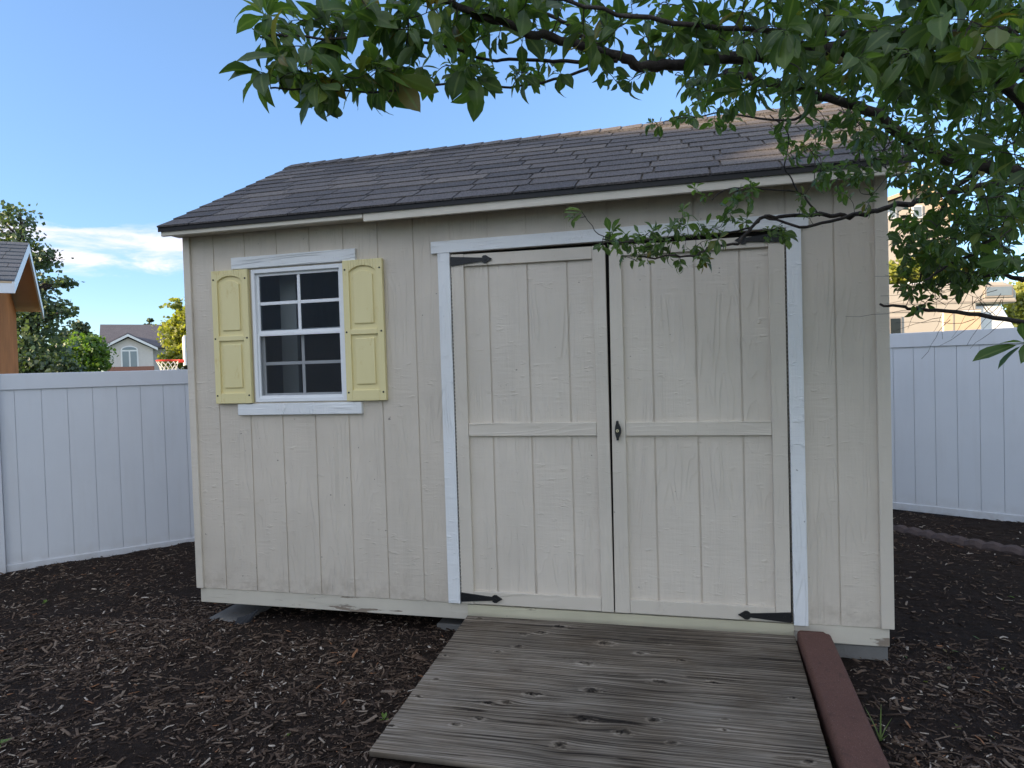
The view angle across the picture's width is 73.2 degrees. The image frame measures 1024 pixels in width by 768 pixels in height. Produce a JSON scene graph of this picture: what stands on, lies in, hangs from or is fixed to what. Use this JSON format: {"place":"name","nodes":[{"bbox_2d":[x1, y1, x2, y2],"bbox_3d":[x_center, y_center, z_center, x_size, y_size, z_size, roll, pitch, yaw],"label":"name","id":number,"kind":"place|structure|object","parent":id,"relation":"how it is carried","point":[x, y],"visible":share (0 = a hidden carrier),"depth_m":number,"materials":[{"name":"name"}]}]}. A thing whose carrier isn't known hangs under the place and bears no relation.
{"place":"outdoors","nodes":[
{"label":"outdoors","id":0,"kind":"place"},
{"bbox_2d":[99,324,183,370],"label":"pale house","id":1,"kind":"structure","parent":0,"point":[138,347],"depth_m":50.37,"materials":[{"name":"paint"}]},
{"bbox_2d":[121,346,138,366],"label":"window","id":2,"kind":"structure","parent":1,"relation":"in","point":[129,354],"depth_m":49.78,"materials":[{"name":"white glass"}]},
{"bbox_2d":[0,509,1023,767],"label":"mulch bed","id":3,"kind":"object","parent":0,"point":[924,579],"visible":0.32,"depth_m":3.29,"materials":[{"name":"brown wood"}]},
{"bbox_2d":[208,604,272,621],"bbox_3d":[-1.609,1.397,4.181,0.250,0.077,0.400,-1,1,15],"label":"concrete pad","id":4,"kind":"object","parent":3,"relation":"on","point":[234,612],"visible":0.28,"depth_m":4.13,"materials":[{"name":"grey concrete"}]},
{"bbox_2d":[235,610,256,623],"bbox_3d":[-1.511,1.335,3.901,0.135,0.102,0.060,-2,1,-1],"label":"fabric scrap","id":5,"kind":"object","parent":3,"relation":"on","point":[245,619],"visible":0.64,"depth_m":3.91,"materials":[{"name":"grey fabric"}]},
{"bbox_2d":[380,712,388,719],"bbox_3d":[-0.511,1.331,2.742,0.045,0.036,0.041,-2,2,-24],"label":"weed","id":6,"kind":"object","parent":3,"relation":"on","point":[384,715],"visible":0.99,"depth_m":2.75,"materials":[{"name":"green plant"}]},
{"bbox_2d":[437,618,464,629],"bbox_3d":[-0.265,1.344,3.842,0.215,0.120,0.300,-1,1,15],"label":"concrete pad","id":7,"kind":"object","parent":3,"relation":"on","point":[449,623],"visible":0.2,"depth_m":3.72,"materials":[{"name":"grey concrete"}]},
{"bbox_2d":[157,103,913,646],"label":"garden shed","id":8,"kind":"structure","parent":3,"relation":"on","point":[517,397],"depth_m":3.48,"materials":[{"name":"paint"}]},
{"bbox_2d":[279,275,301,392],"bbox_3d":[-1.307,0.184,4.131,0.105,1.935,0.030,-1,1,15],"label":"leaning board","id":9,"kind":"object","parent":8,"relation":"on","point":[292,378],"depth_m":4.11,"materials":[{"name":"white paint"}]},
{"bbox_2d":[251,263,346,401],"bbox_3d":[-1.169,-0.275,3.826,0.567,0.740,0.064,-1,1,15],"label":"window","id":10,"kind":"structure","parent":8,"relation":"in","point":[259,335],"depth_m":3.83,"materials":[{"name":"plastic"}]},
{"bbox_2d":[450,245,613,611],"bbox_3d":[0.099,0.230,3.496,0.793,1.812,0.059,-1,1,15],"label":"door","id":11,"kind":"structure","parent":8,"relation":"in","point":[530,339],"depth_m":3.49,"materials":[{"name":"paint"}]},
{"bbox_2d":[609,234,790,622],"bbox_3d":[0.878,0.215,3.286,0.814,1.805,0.076,-1,1,15],"label":"door","id":12,"kind":"structure","parent":8,"relation":"in","point":[699,368],"depth_m":3.29,"materials":[{"name":"paint"}]},
{"bbox_2d":[369,615,831,767],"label":"plywood ramp","id":13,"kind":"structure","parent":3,"relation":"on","point":[492,692],"depth_m":2.68,"materials":[{"name":"wood"}]},
{"bbox_2d":[219,0,1023,368],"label":"fruit tree","id":14,"kind":"object","parent":3,"relation":"on","point":[931,54],"visible":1,"depth_m":1.51,"materials":[{"name":"green plant"}]},
{"bbox_2d":[797,630,889,767],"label":"wooden landscape timber","id":15,"kind":"structure","parent":3,"relation":"on","point":[850,739],"depth_m":2.52,"materials":[{"name":"red red-brown painted wood"}]},
{"bbox_2d":[834,643,887,660],"bbox_3d":[1.637,1.272,3.358,0.252,0.174,0.402,-1,1,15],"label":"concrete pad","id":16,"kind":"object","parent":3,"relation":"on","point":[880,653],"visible":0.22,"depth_m":3.16,"materials":[{"name":"grey concrete"}]},
{"bbox_2d":[865,708,890,740],"bbox_3d":[1.301,1.200,2.441,0.088,0.135,0.037,-1,1,18],"label":"weed","id":17,"kind":"object","parent":3,"relation":"on","point":[880,735],"visible":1,"depth_m":2.45,"materials":[{"name":"green plant"}]},
{"bbox_2d":[893,525,1023,555],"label":"garden edging","id":18,"kind":"object","parent":3,"relation":"on","point":[978,544],"visible":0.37,"depth_m":4.96,"materials":[{"name":"concrete"}]},
{"bbox_2d":[0,0,1023,371],"label":"sky","id":19,"kind":"structure","parent":0,"point":[119,119],"materials":[{"name":"blue"}]},
{"bbox_2d":[888,184,949,263],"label":"tan house","id":20,"kind":"structure","parent":0,"point":[922,208],"depth_m":29.83,"materials":[{"name":"paint"}]},
{"bbox_2d":[888,209,895,218],"bbox_3d":[16.409,-7.345,29.797,0.348,0.434,0.072,-2,1,0],"label":"window","id":21,"kind":"structure","parent":20,"relation":"in","point":[889,211],"depth_m":29.77,"materials":[{"name":"white paint"}]},
{"bbox_2d":[912,205,922,217],"bbox_3d":[17.494,-7.432,29.795,0.435,0.543,0.072,-2,1,0],"label":"window","id":22,"kind":"structure","parent":20,"relation":"in","point":[918,207],"depth_m":29.76,"materials":[{"name":"white paint"}]},
{"label":"ground","id":23,"kind":"structure","parent":0,"visible":0},
{"bbox_2d":[0,241,43,373],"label":"wooden outbuilding","id":24,"kind":"structure","parent":23,"relation":"on","point":[19,290],"depth_m":8.81,"materials":[{"name":"orange wood"}]},
{"bbox_2d":[0,199,85,361],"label":"aspen tree","id":25,"kind":"object","parent":23,"relation":"on","point":[30,324],"visible":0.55,"depth_m":23.89,"materials":[{"name":"green plant"}]},
{"bbox_2d":[18,353,86,373],"bbox_3d":[-13.526,0.383,19.991,2.164,2.648,1.381,-1,1,15],"label":"hedge","id":26,"kind":"object","parent":23,"relation":"on","point":[28,363],"visible":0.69,"depth_m":19.74,"materials":[{"name":"green plant"}]},
{"bbox_2d":[49,319,96,350],"bbox_3d":[-21.959,-0.802,34.066,3.618,4.837,2.401,-1,1,15],"label":"cedar tree","id":27,"kind":"object","parent":23,"relation":"on","point":[82,327],"visible":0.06,"depth_m":33.89,"materials":[{"name":"green plant"}]},
{"bbox_2d":[49,330,118,371],"bbox_3d":[-18.653,-0.371,30.062,2.699,3.971,2.731,-1,1,15],"label":"round bush","id":28,"kind":"object","parent":23,"relation":"on","point":[95,357],"visible":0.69,"depth_m":29.62,"materials":[{"name":"green plant"}]},
{"bbox_2d":[0,369,194,574],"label":"vinyl fence","id":29,"kind":"object","parent":23,"relation":"on","point":[95,464],"visible":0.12,"depth_m":5.63,"materials":[{"name":"white plastic"}]},
{"bbox_2d":[143,318,153,324],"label":"distant treetop","id":30,"kind":"object","parent":23,"relation":"on","point":[149,320],"visible":0.18,"depth_m":74.92,"materials":[{"name":"green plant"}]},
{"bbox_2d":[151,297,187,369],"bbox_3d":[-14.873,-1.310,31.930,3.107,5.534,2.336,-2,1,-6],"label":"sunlit tree","id":31,"kind":"object","parent":23,"relation":"on","point":[174,329],"visible":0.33,"depth_m":31.63,"materials":[{"name":"green plant"}]},
{"bbox_2d":[156,335,186,369],"bbox_3d":[-7.204,0.197,15.135,0.881,2.477,0.872,-1,1,19],"label":"basketball hoop","id":32,"kind":"object","parent":23,"relation":"on","point":[184,360],"visible":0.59,"depth_m":14.87,"materials":[{"name":"white paint"}]},
{"bbox_2d":[889,257,972,284],"bbox_3d":[14.031,-1.883,24.012,3.973,5.347,2.722,-2,1,-8],"label":"sunlit tree","id":33,"kind":"object","parent":23,"relation":"on","point":[893,280],"visible":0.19,"depth_m":23.39,"materials":[{"name":"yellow plant"}]},
{"bbox_2d":[889,282,1015,333],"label":"house","id":34,"kind":"structure","parent":23,"relation":"on","point":[1006,291],"depth_m":17.98,"materials":[{"name":"beige stucco"},{"name":"glass"},{"name":"roof shingles"}]},
{"bbox_2d":[890,316,901,333],"bbox_3d":[9.986,-1.365,17.978,0.352,0.782,0.042,-2,1,0],"label":"window","id":35,"kind":"structure","parent":34,"relation":"in","point":[894,321],"depth_m":17.96,"materials":[{"name":"grey glass"}]},
{"bbox_2d":[942,310,981,330],"bbox_3d":[11.725,-1.469,17.975,1.017,0.886,0.042,-2,1,0],"label":"window","id":36,"kind":"structure","parent":34,"relation":"in","point":[958,318],"depth_m":17.95,"materials":[{"name":"white paint"}]},
{"bbox_2d":[984,284,1012,297],"bbox_3d":[12.661,-2.416,17.951,0.757,0.326,0.042,-2,1,0],"label":"window","id":37,"kind":"structure","parent":34,"relation":"in","point":[1005,290],"depth_m":17.93,"materials":[{"name":"white glass"}]},
{"bbox_2d":[890,327,1023,521],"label":"vinyl fence","id":38,"kind":"object","parent":23,"relation":"on","point":[957,423],"visible":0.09,"depth_m":5.76,"materials":[{"name":"white plastic"}]},
{"bbox_2d":[1000,276,1023,327],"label":"sunlit tree","id":39,"kind":"object","parent":23,"relation":"on","point":[1015,310],"visible":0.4,"depth_m":25.82,"materials":[{"name":"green plant"}]}
]}

